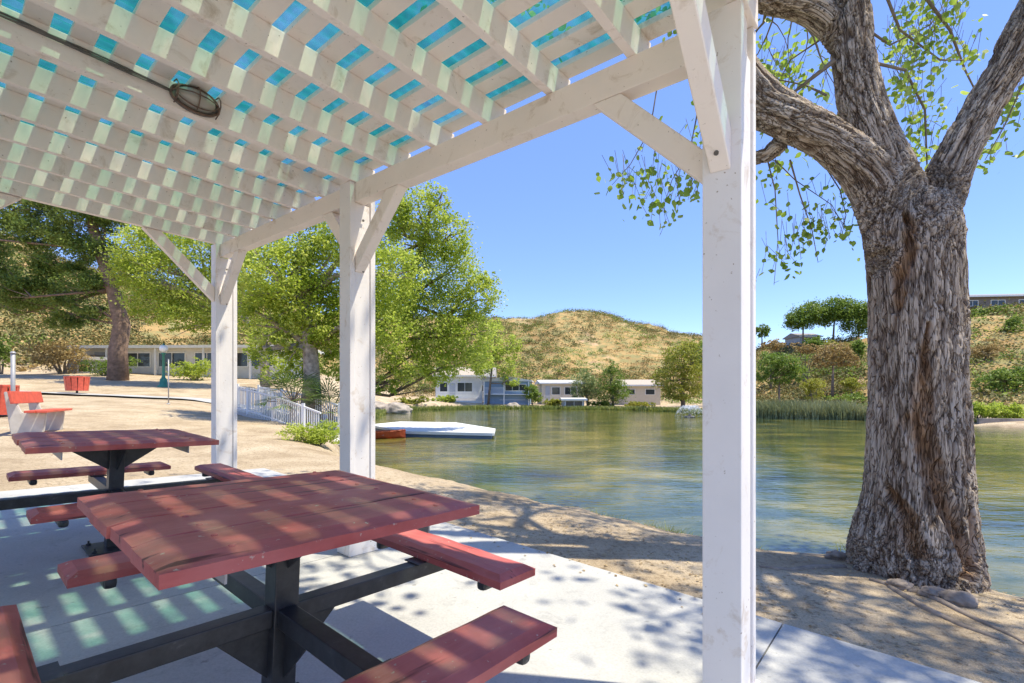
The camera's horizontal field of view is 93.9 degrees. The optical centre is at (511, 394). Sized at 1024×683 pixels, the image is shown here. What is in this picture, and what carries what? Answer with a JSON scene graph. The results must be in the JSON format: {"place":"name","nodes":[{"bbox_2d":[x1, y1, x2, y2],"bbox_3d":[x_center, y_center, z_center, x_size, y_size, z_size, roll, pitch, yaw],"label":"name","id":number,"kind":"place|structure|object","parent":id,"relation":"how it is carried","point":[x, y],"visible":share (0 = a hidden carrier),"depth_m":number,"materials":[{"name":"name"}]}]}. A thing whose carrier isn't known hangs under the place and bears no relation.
{"place":"outdoors","nodes":[
{"label":"outdoors","id":0,"kind":"place"},
{"bbox_2d":[0,242,1023,682],"bbox_3d":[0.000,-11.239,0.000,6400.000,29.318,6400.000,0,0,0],"label":"ground","id":1,"kind":"structure","parent":0,"point":[882,612],"depth_m":5.60,"materials":[{"name":"beige sand"}]},
{"bbox_2d":[0,337,14,373],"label":"garden shrub","id":2,"kind":"object","parent":1,"relation":"on","point":[3,356],"visible":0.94,"depth_m":33.05,"materials":[{"name":"green plant"}]},
{"bbox_2d":[0,385,19,414],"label":"litter bin","id":3,"kind":"object","parent":1,"relation":"on","point":[3,389],"visible":0.42,"depth_m":12.33,"materials":[{"name":"orange paint"}]},
{"bbox_2d":[10,351,15,390],"bbox_3d":[-12.723,-0.195,12.200,0.120,1.800,0.117,0,0,0],"label":"sign pole","id":4,"kind":"object","parent":1,"relation":"on","point":[12,370],"visible":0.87,"depth_m":12.17,"materials":[{"name":"white metal"}]},
{"bbox_2d":[4,391,71,434],"bbox_3d":[-9.852,0.368,9.970,0.679,0.862,1.800,0,0,-31],"label":"park bench","id":5,"kind":"object","parent":1,"relation":"on","point":[35,417],"visible":0.94,"depth_m":9.46,"materials":[{"name":"concrete"}]},
{"bbox_2d":[17,337,92,373],"bbox_3d":[-31.770,-2.712,33.687,4.583,2.742,3.898,0,0,0],"label":"dry shrub","id":6,"kind":"object","parent":1,"relation":"on","point":[58,355],"visible":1,"depth_m":33.21,"materials":[{"name":"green plant"}]},
{"bbox_2d":[63,376,89,394],"bbox_3d":[-20.000,-0.389,22.000,0.933,0.880,0.933,0,0,0],"label":"litter bin","id":7,"kind":"object","parent":1,"relation":"on","point":[76,383],"visible":0.98,"depth_m":21.69,"materials":[{"name":"orange paint"}]},
{"bbox_2d":[68,355,106,372],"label":"garden shed","id":8,"kind":"structure","parent":1,"relation":"on","point":[95,357],"depth_m":34.91,"materials":[{"name":"grey"}]},
{"bbox_2d":[77,364,93,372],"bbox_3d":[-31.164,-1.903,34.952,1.040,0.640,0.059,0,0,-8],"label":"window","id":9,"kind":"structure","parent":8,"relation":"in","point":[78,369],"depth_m":34.92,"materials":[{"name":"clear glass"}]},
{"bbox_2d":[0,198,180,380],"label":"pine tree","id":10,"kind":"object","parent":1,"relation":"on","point":[26,294],"visible":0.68,"depth_m":29.64,"materials":[{"name":"green plant"}]},
{"bbox_2d":[77,355,142,375],"bbox_3d":[-27.801,-2.032,33.202,3.518,1.723,2.287,0,0,-33],"label":"garden shrub","id":11,"kind":"object","parent":1,"relation":"on","point":[99,367],"visible":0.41,"depth_m":32.62,"materials":[{"name":"green plant"}]},
{"bbox_2d":[157,343,169,386],"bbox_3d":[-19.665,-1.621,27.000,0.600,2.523,0.600,0,0,0],"label":"street lamp","id":12,"kind":"object","parent":1,"relation":"on","point":[163,347],"visible":0.97,"depth_m":26.93,"materials":[{"name":"green metal"}]},
{"bbox_2d":[167,359,169,403],"bbox_3d":[-13.639,-0.460,19.000,0.120,1.885,0.120,0,0,0],"label":"thin pole","id":13,"kind":"object","parent":1,"relation":"on","point":[168,382],"visible":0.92,"depth_m":18.98,"materials":[{"name":"white metal"}]},
{"bbox_2d":[165,356,210,379],"bbox_3d":[-21.263,-1.673,31.844,2.977,1.702,2.116,0,0,-35],"label":"garden shrub","id":14,"kind":"object","parent":1,"relation":"on","point":[195,372],"visible":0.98,"depth_m":31.73,"materials":[{"name":"green plant"}]},
{"bbox_2d":[41,392,336,421],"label":"footpath","id":15,"kind":"structure","parent":1,"relation":"on","point":[203,399],"depth_m":21.79,"materials":[{"name":"concrete"}]},
{"bbox_2d":[87,223,300,393],"bbox_3d":[-17.604,-5.447,28.099,12.762,11.134,5.580,0,0,0],"label":"sycamore tree","id":16,"kind":"object","parent":1,"relation":"on","point":[158,262],"visible":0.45,"depth_m":27.25,"materials":[{"name":"green plant"}]},
{"bbox_2d":[65,345,323,378],"bbox_3d":[-24.888,-1.954,38.574,17.040,3.990,7.250,0,0,2],"label":"mobile home","id":17,"kind":"object","parent":1,"relation":"on","point":[150,356],"visible":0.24,"depth_m":35.97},
{"bbox_2d":[94,352,104,354],"bbox_3d":[-31.175,-2.209,36.193,0.800,2.000,0.043,0,0,2],"label":"door","id":18,"kind":"structure","parent":17,"relation":"in","point":[95,353],"depth_m":36.17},
{"bbox_2d":[128,352,150,366],"bbox_3d":[-28.224,-2.609,36.080,2.040,1.140,0.059,0,0,2],"label":"window","id":19,"kind":"structure","parent":17,"relation":"in","point":[145,356],"depth_m":36.08,"materials":[{"name":"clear glass"}]},
{"bbox_2d":[158,352,185,366],"bbox_3d":[-25.581,-2.609,35.992,2.140,1.140,0.059,0,0,2],"label":"window","id":20,"kind":"structure","parent":17,"relation":"in","point":[173,357],"depth_m":35.99,"materials":[{"name":"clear glass"}]},
{"bbox_2d":[194,352,210,366],"bbox_3d":[-22.877,-2.609,35.894,1.940,1.140,0.059,0,0,2],"label":"window","id":21,"kind":"structure","parent":17,"relation":"in","point":[198,355],"depth_m":35.91,"materials":[{"name":"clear glass"}]},
{"bbox_2d":[237,352,248,366],"bbox_3d":[-20.678,-2.609,35.817,1.940,1.140,0.059,0,0,2],"label":"window","id":22,"kind":"structure","parent":17,"relation":"in","point":[241,357],"depth_m":35.81,"materials":[{"name":"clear glass"}]},
{"bbox_2d":[252,353,273,366],"bbox_3d":[-18.680,-2.609,35.748,1.740,1.140,0.059,0,0,2],"label":"window","id":23,"kind":"structure","parent":17,"relation":"in","point":[255,363],"depth_m":35.77,"materials":[{"name":"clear glass"}]},
{"bbox_2d":[237,384,270,409],"bbox_3d":[-11.167,0.188,20.754,1.871,1.311,0.087,0,0,16],"label":"picket fence","id":24,"kind":"object","parent":1,"relation":"on","point":[238,386],"visible":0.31,"depth_m":20.96,"materials":[{"name":"white wood"}]},
{"bbox_2d":[237,385,339,444],"bbox_3d":[-8.089,0.561,16.969,7.767,1.929,1.322,0,0,41],"label":"picket fence","id":25,"kind":"object","parent":1,"relation":"on","point":[259,411],"visible":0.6,"depth_m":16.48,"materials":[{"name":"white painted wood"}]},
{"bbox_2d":[250,368,334,422],"bbox_3d":[-7.458,0.015,16.070,2.956,2.054,2.719,0,0,0],"label":"fan palm","id":26,"kind":"object","parent":1,"relation":"on","point":[293,379],"visible":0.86,"depth_m":15.89,"materials":[{"name":"green plant"}]},
{"bbox_2d":[273,419,339,445],"bbox_3d":[-4.553,0.939,11.433,1.811,0.702,1.238,0,0,0],"label":"lakeside bush","id":27,"kind":"object","parent":1,"relation":"on","point":[321,433],"visible":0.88,"depth_m":11.23,"materials":[{"name":"green plant"}]},
{"bbox_2d":[292,376,339,428],"bbox_3d":[-6.259,0.354,16.384,2.515,2.032,2.646,0,0,0],"label":"fan palm","id":28,"kind":"object","parent":1,"relation":"on","point":[320,390],"visible":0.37,"depth_m":16.37,"materials":[{"name":"green plant"}]},
{"bbox_2d":[226,196,431,423],"bbox_3d":[-6.615,-3.042,17.110,7.657,8.474,5.283,0,0,0],"label":"sycamore tree","id":29,"kind":"object","parent":1,"relation":"on","point":[306,288],"visible":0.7,"depth_m":16.65,"materials":[{"name":"green plant"}]},
{"bbox_2d":[375,401,384,409],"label":"shore rock","id":30,"kind":"object","parent":1,"relation":"on","point":[378,404],"visible":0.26,"depth_m":45.52,"materials":[{"name":"beige stone"}]},
{"bbox_2d":[382,402,412,413],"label":"shore rock","id":31,"kind":"object","parent":1,"relation":"on","point":[395,408],"visible":0.56,"depth_m":45.22,"materials":[{"name":"grey stone"}]},
{"bbox_2d":[394,396,429,403],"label":"shore shrub","id":32,"kind":"object","parent":1,"relation":"on","point":[408,401],"visible":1,"depth_m":55.56,"materials":[{"name":"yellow plant"}]},
{"bbox_2d":[375,180,508,396],"bbox_3d":[-3.769,-3.671,20.713,7.244,10.631,4.842,0,0,-20],"label":"sycamore tree","id":33,"kind":"object","parent":1,"relation":"on","point":[424,238],"visible":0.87,"depth_m":20.25,"materials":[{"name":"green plant"}]},
{"bbox_2d":[431,395,458,401],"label":"shore shrub","id":34,"kind":"object","parent":1,"relation":"on","point":[448,398],"visible":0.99,"depth_m":61.01,"materials":[{"name":"green plant"}]},
{"bbox_2d":[433,367,484,401],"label":"lake house","id":35,"kind":"structure","parent":1,"relation":"on","point":[467,387],"depth_m":65.98,"materials":[{"name":"white paint"}]},
{"bbox_2d":[439,382,447,391],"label":"window","id":36,"kind":"structure","parent":35,"relation":"in","point":[441,388],"depth_m":65.76,"materials":[{"name":"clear glass"}]},
{"bbox_2d":[449,383,454,395],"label":"door","id":37,"kind":"structure","parent":35,"relation":"in","point":[451,387],"depth_m":65.86,"materials":[{"name":"grey"}]},
{"bbox_2d":[457,382,472,391],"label":"window","id":38,"kind":"structure","parent":35,"relation":"in","point":[461,386],"depth_m":66.06,"materials":[{"name":"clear glass"}]},
{"bbox_2d":[455,401,481,402],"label":"retaining wall","id":39,"kind":"structure","parent":1,"relation":"on","point":[470,401],"depth_m":63.10,"materials":[{"name":"grey concrete"}]},
{"bbox_2d":[482,368,496,401],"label":"lake house","id":40,"kind":"structure","parent":1,"relation":"on","point":[494,372],"depth_m":72.00,"materials":[{"name":"grey paint"}]},
{"bbox_2d":[0,468,980,682],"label":"patio slab","id":41,"kind":"structure","parent":1,"relation":"on","point":[628,630],"depth_m":2.52,"materials":[{"name":"concrete"}]},
{"bbox_2d":[0,429,263,556],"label":"picnic table","id":42,"kind":"object","parent":41,"relation":"on","point":[114,454],"visible":0.77,"depth_m":3.35,"materials":[{"name":"red wood"}]},
{"bbox_2d":[0,470,556,682],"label":"picnic table","id":43,"kind":"object","parent":41,"relation":"on","point":[226,534],"visible":1,"depth_m":1.51,"materials":[{"name":"red paint"}]},
{"bbox_2d":[0,0,759,682],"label":"pergola","id":44,"kind":"object","parent":41,"relation":"on","point":[208,190],"visible":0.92,"depth_m":2.38,"materials":[{"name":"paint"}]},
{"bbox_2d":[0,11,169,90],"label":"power cable","id":45,"kind":"object","parent":44,"relation":"attached to","point":[65,42],"visible":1,"depth_m":2.28,"materials":[{"name":"black rubber"}]},
{"bbox_2d":[169,78,220,119],"bbox_3d":[-1.723,-1.621,2.621,0.101,0.140,0.242,0,0,40],"label":"light fixture","id":46,"kind":"object","parent":44,"relation":"attached to","point":[198,101],"visible":1,"depth_m":2.60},
{"bbox_2d":[466,318,523,404],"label":"lakeside tree","id":47,"kind":"object","parent":1,"relation":"on","point":[503,351],"visible":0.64,"depth_m":61.81,"materials":[{"name":"green plant"}]},
{"bbox_2d":[482,376,533,404],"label":"lake house","id":48,"kind":"structure","parent":1,"relation":"on","point":[502,394],"depth_m":62.90,"materials":[{"name":"blue"}]},
{"bbox_2d":[505,384,525,390],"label":"window","id":49,"kind":"structure","parent":48,"relation":"in","point":[519,387],"depth_m":62.87,"materials":[{"name":"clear glass"}]},
{"bbox_2d":[0,230,1023,407],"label":"hillside scrub","id":50,"kind":"object","parent":1,"relation":"on","point":[20,330],"visible":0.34,"depth_m":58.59,"materials":[{"name":"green plant"}]},
{"bbox_2d":[506,402,520,407],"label":"shore rock","id":51,"kind":"object","parent":1,"relation":"on","point":[514,403],"visible":0.34,"depth_m":59.70,"materials":[{"name":"grey stone"}]},
{"bbox_2d":[521,383,543,404],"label":"lakeside tree","id":52,"kind":"object","parent":1,"relation":"on","point":[531,395],"visible":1,"depth_m":61.61,"materials":[{"name":"green plant"}]},
{"bbox_2d":[541,398,560,405],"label":"shore shrub","id":53,"kind":"object","parent":1,"relation":"on","point":[554,402],"visible":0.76,"depth_m":60.55,"materials":[{"name":"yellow plant"}]},
{"bbox_2d":[535,380,581,404],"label":"lake house","id":54,"kind":"structure","parent":1,"relation":"on","point":[553,389],"depth_m":65.96,"materials":[{"name":"beige paint"}]},
{"bbox_2d":[545,386,549,399],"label":"door","id":55,"kind":"structure","parent":54,"relation":"in","point":[547,388],"depth_m":65.86,"materials":[{"name":"grey"}]},
{"bbox_2d":[551,387,559,394],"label":"window","id":56,"kind":"structure","parent":54,"relation":"in","point":[554,390],"depth_m":65.92,"materials":[{"name":"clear glass"}]},
{"bbox_2d":[564,387,576,394],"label":"window","id":57,"kind":"structure","parent":54,"relation":"in","point":[566,392],"depth_m":66.02,"materials":[{"name":"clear glass"}]},
{"bbox_2d":[568,366,601,405],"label":"lakeside tree","id":58,"kind":"object","parent":1,"relation":"on","point":[586,383],"visible":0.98,"depth_m":60.64,"materials":[{"name":"green plant"}]},
{"bbox_2d":[588,401,611,405],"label":"shore shrub","id":59,"kind":"object","parent":1,"relation":"on","point":[592,403],"visible":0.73,"depth_m":60.11,"materials":[{"name":"green plant"}]},
{"bbox_2d":[594,359,635,406],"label":"lakeside tree","id":60,"kind":"object","parent":1,"relation":"on","point":[614,393],"visible":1,"depth_m":59.09,"materials":[{"name":"green plant"}]},
{"bbox_2d":[617,380,662,404],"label":"lake house","id":61,"kind":"structure","parent":1,"relation":"on","point":[643,391],"depth_m":66.00,"materials":[{"name":"beige"}]},
{"bbox_2d":[626,389,634,394],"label":"window","id":62,"kind":"structure","parent":61,"relation":"in","point":[633,391],"depth_m":66.06,"materials":[{"name":"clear glass"}]},
{"bbox_2d":[645,389,654,394],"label":"window","id":63,"kind":"structure","parent":61,"relation":"in","point":[647,391],"depth_m":65.90,"materials":[{"name":"clear glass"}]},
{"bbox_2d":[624,401,655,406],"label":"shore shrub","id":64,"kind":"object","parent":1,"relation":"on","point":[634,403],"visible":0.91,"depth_m":58.54,"materials":[{"name":"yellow plant"}]},
{"bbox_2d":[645,337,701,407],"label":"lakeside tree","id":65,"kind":"object","parent":1,"relation":"on","point":[691,370],"visible":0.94,"depth_m":53.44,"materials":[{"name":"green plant"}]},
{"bbox_2d":[693,338,701,368],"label":"lakeside tree","id":66,"kind":"object","parent":1,"relation":"on","point":[700,350],"visible":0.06,"depth_m":59.87,"materials":[{"name":"green plant"}]},
{"bbox_2d":[423,475,993,577],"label":"rocks","id":67,"kind":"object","parent":1,"relation":"on","point":[668,529],"depth_m":5.54,"materials":[{"name":"grey stone"}]},
{"bbox_2d":[420,0,1023,593],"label":"cottonwood tree","id":68,"kind":"object","parent":1,"relation":"on","point":[916,518],"visible":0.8,"depth_m":3.63,"materials":[{"name":"brown plant"}]},
{"bbox_2d":[435,489,1023,662],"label":"leaf litter","id":69,"kind":"object","parent":1,"relation":"on","point":[810,626],"visible":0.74,"depth_m":3.62,"materials":[{"name":"brown plant"}]},
{"bbox_2d":[756,323,771,345],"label":"stone pine","id":70,"kind":"object","parent":1,"relation":"on","point":[763,330],"visible":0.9,"depth_m":89.51,"materials":[{"name":"green plant"}]},
{"bbox_2d":[760,338,787,388],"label":"slope shrub","id":71,"kind":"object","parent":1,"relation":"on","point":[774,344],"visible":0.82,"depth_m":59.94,"materials":[{"name":"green plant"}]},
{"bbox_2d":[756,350,809,403],"bbox_3d":[22.267,-0.980,39.977,5.209,5.512,2.816,0,0,0],"label":"tree","id":72,"kind":"object","parent":1,"relation":"on","point":[783,363],"visible":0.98,"depth_m":39.64,"materials":[{"name":"green plant"}]},
{"bbox_2d":[782,333,822,347],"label":"hilltop house","id":73,"kind":"structure","parent":1,"relation":"on","point":[793,338],"depth_m":83.03,"materials":[{"name":"grey"}]},
{"bbox_2d":[781,297,831,345],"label":"stone pine","id":74,"kind":"object","parent":1,"relation":"on","point":[800,317],"visible":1,"depth_m":79.10,"materials":[{"name":"green plant"}]},
{"bbox_2d":[790,342,822,383],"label":"slope shrub","id":75,"kind":"object","parent":1,"relation":"on","point":[807,351],"visible":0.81,"depth_m":57.51,"materials":[{"name":"brown plant"}]},
{"bbox_2d":[797,378,827,402],"bbox_3d":[25.063,0.048,40.115,2.040,3.094,2.246,0,0,-42],"label":"slope shrub","id":76,"kind":"object","parent":1,"relation":"on","point":[812,386],"visible":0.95,"depth_m":39.89,"materials":[{"name":"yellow plant"}]},
{"bbox_2d":[802,335,824,349],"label":"slope shrub","id":77,"kind":"object","parent":1,"relation":"on","point":[817,341],"visible":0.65,"depth_m":73.59,"materials":[{"name":"green plant"}]},
{"bbox_2d":[807,341,860,396],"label":"tree","id":78,"kind":"object","parent":1,"relation":"on","point":[844,354],"visible":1,"depth_m":47.61,"materials":[{"name":"brown plant"}]},
{"bbox_2d":[809,294,860,341],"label":"stone pine","id":79,"kind":"object","parent":1,"relation":"on","point":[837,305],"visible":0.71,"depth_m":78.70,"materials":[{"name":"green plant"}]},
{"bbox_2d":[824,550,845,560],"bbox_3d":[2.792,1.392,4.104,0.195,0.106,0.188,0,0,35],"label":"rock","id":80,"kind":"object","parent":1,"relation":"on","point":[836,555],"visible":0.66,"depth_m":4.05,"materials":[{"name":"grey stone"}]},
{"bbox_2d":[823,339,852,365],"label":"slope shrub","id":81,"kind":"object","parent":1,"relation":"on","point":[827,343],"visible":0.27,"depth_m":61.96,"materials":[{"name":"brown plant"}]},
{"bbox_2d":[822,392,866,405],"bbox_3d":[26.750,0.701,38.033,3.511,1.843,2.159,0,0,-16],"label":"slope shrub","id":82,"kind":"object","parent":1,"relation":"on","point":[861,397],"visible":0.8,"depth_m":37.81,"materials":[{"name":"green plant"}]},
{"bbox_2d":[836,298,867,337],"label":"stone pine","id":83,"kind":"object","parent":1,"relation":"on","point":[858,315],"visible":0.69,"depth_m":77.29,"materials":[{"name":"green plant"}]},
{"bbox_2d":[839,377,866,399],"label":"slope shrub","id":84,"kind":"object","parent":1,"relation":"on","point":[850,383],"visible":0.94,"depth_m":43.93,"materials":[{"name":"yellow plant"}]},
{"bbox_2d":[850,339,866,361],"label":"slope shrub","id":85,"kind":"object","parent":1,"relation":"on","point":[858,346],"visible":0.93,"depth_m":59.76,"materials":[{"name":"green plant"}]},
{"bbox_2d":[759,564,1023,643],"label":"surface roots","id":86,"kind":"object","parent":1,"relation":"on","point":[914,601],"visible":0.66,"depth_m":3.02,"materials":[{"name":"brown wood"}]},
{"bbox_2d":[884,578,913,590],"bbox_3d":[2.723,1.332,3.353,0.180,0.082,0.148,0,0,0],"label":"rock","id":87,"kind":"object","parent":1,"relation":"on","point":[901,584],"visible":0.85,"depth_m":3.31,"materials":[{"name":"grey stone"}]},
{"bbox_2d":[917,586,945,596],"bbox_3d":[2.839,1.338,3.222,0.179,0.087,0.155,0,0,-40],"label":"rock","id":88,"kind":"object","parent":1,"relation":"on","point":[924,591],"visible":0.65,"depth_m":3.20,"materials":[{"name":"grey stone"}]},
{"bbox_2d":[936,589,978,608],"bbox_3d":[2.907,1.338,3.116,0.212,0.126,0.184,0,0,0],"label":"rock","id":89,"kind":"object","parent":1,"relation":"on","point":[961,599],"visible":0.76,"depth_m":3.08,"materials":[{"name":"grey stone"}]},
{"bbox_2d":[970,342,1004,359],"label":"slope shrub","id":90,"kind":"object","parent":1,"relation":"on","point":[986,351],"visible":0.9,"depth_m":45.78,"materials":[{"name":"brown plant"}]},
{"bbox_2d":[972,400,1009,421],"bbox_3d":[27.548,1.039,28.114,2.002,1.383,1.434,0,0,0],"label":"shore hedge","id":91,"kind":"object","parent":1,"relation":"on","point":[980,410],"visible":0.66,"depth_m":27.79,"materials":[{"name":"green plant"}]},
{"bbox_2d":[971,304,1018,315],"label":"slope shrub","id":92,"kind":"object","parent":1,"relation":"on","point":[991,309],"visible":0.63,"depth_m":59.72,"materials":[{"name":"green plant"}]},
{"bbox_2d":[969,294,1023,308],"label":"hilltop house","id":93,"kind":"structure","parent":1,"relation":"on","point":[988,298],"depth_m":66.05,"materials":[{"name":"brown"}]},
{"bbox_2d":[969,300,977,305],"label":"window","id":94,"kind":"structure","parent":93,"relation":"in","point":[972,302],"depth_m":66.36,"materials":[{"name":"clear glass"}]},
{"bbox_2d":[991,300,1005,305],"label":"window","id":95,"kind":"structure","parent":93,"relation":"in","point":[993,302],"depth_m":66.05,"materials":[{"name":"clear glass"}]},
{"bbox_2d":[972,365,1023,392],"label":"bank tree","id":96,"kind":"object","parent":1,"relation":"on","point":[1005,376],"visible":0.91,"depth_m":37.74,"materials":[{"name":"green plant"}]},
{"bbox_2d":[977,418,1023,423],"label":"retaining wall","id":97,"kind":"structure","parent":1,"relation":"on","point":[985,420],"depth_m":27.27,"materials":[{"name":"grey concrete"}]},
{"bbox_2d":[997,402,1023,418],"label":"shore hedge","id":98,"kind":"object","parent":1,"relation":"on","point":[1014,411],"visible":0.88,"depth_m":27.68,"materials":[{"name":"green plant"}]},
{"bbox_2d":[999,314,1023,331],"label":"slope shrub","id":99,"kind":"object","parent":1,"relation":"on","point":[1014,322],"visible":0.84,"depth_m":51.95,"materials":[{"name":"green plant"}]},
{"bbox_2d":[0,0,1023,348],"label":"sky","id":100,"kind":"structure","parent":0,"point":[556,244],"materials":[{"name":"blue"}]},
{"bbox_2d":[375,404,701,417],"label":"shore grass","id":101,"kind":"structure","parent":0,"point":[379,413],"depth_m":55.56,"materials":[{"name":"green plant"}]},
{"bbox_2d":[375,409,1023,597],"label":"lake water","id":102,"kind":"structure","parent":0,"point":[643,467],"depth_m":11.78,"materials":[{"name":"green liquid"}]},
{"bbox_2d":[375,429,405,438],"bbox_3d":[-5.939,1.659,19.599,3.100,0.442,0.838,0,0,-8],"label":"canoe","id":103,"kind":"object","parent":102,"relation":"on","point":[387,434],"visible":0.44,"depth_m":19.51,"materials":[{"name":"red plastic"}]},
{"bbox_2d":[375,422,494,438],"bbox_3d":[-4.027,1.740,23.236,4.697,0.360,9.937,0,0,-26],"label":"floating dock","id":104,"kind":"object","parent":102,"relation":"on","point":[440,429],"visible":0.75,"depth_m":21.27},
{"bbox_2d":[559,398,586,406],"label":"boat house","id":105,"kind":"structure","parent":102,"relation":"in","point":[572,401],"depth_m":57.99,"materials":[{"name":"grey"}]},
{"bbox_2d":[565,401,582,406],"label":"window","id":106,"kind":"structure","parent":105,"relation":"in","point":[578,403],"depth_m":57.98,"materials":[{"name":"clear glass"}]},
{"bbox_2d":[676,405,701,416],"bbox_3d":[14.131,1.342,38.004,2.306,1.015,2.306,0,0,0],"label":"fountain","id":107,"kind":"object","parent":102,"relation":"on","point":[690,408],"visible":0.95,"depth_m":37.82,"materials":[{"name":"liquid"}]},
{"bbox_2d":[756,398,974,420],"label":"reeds","id":108,"kind":"object","parent":102,"relation":"on","point":[816,410],"visible":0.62,"depth_m":34.67,"materials":[{"name":"green plant"}]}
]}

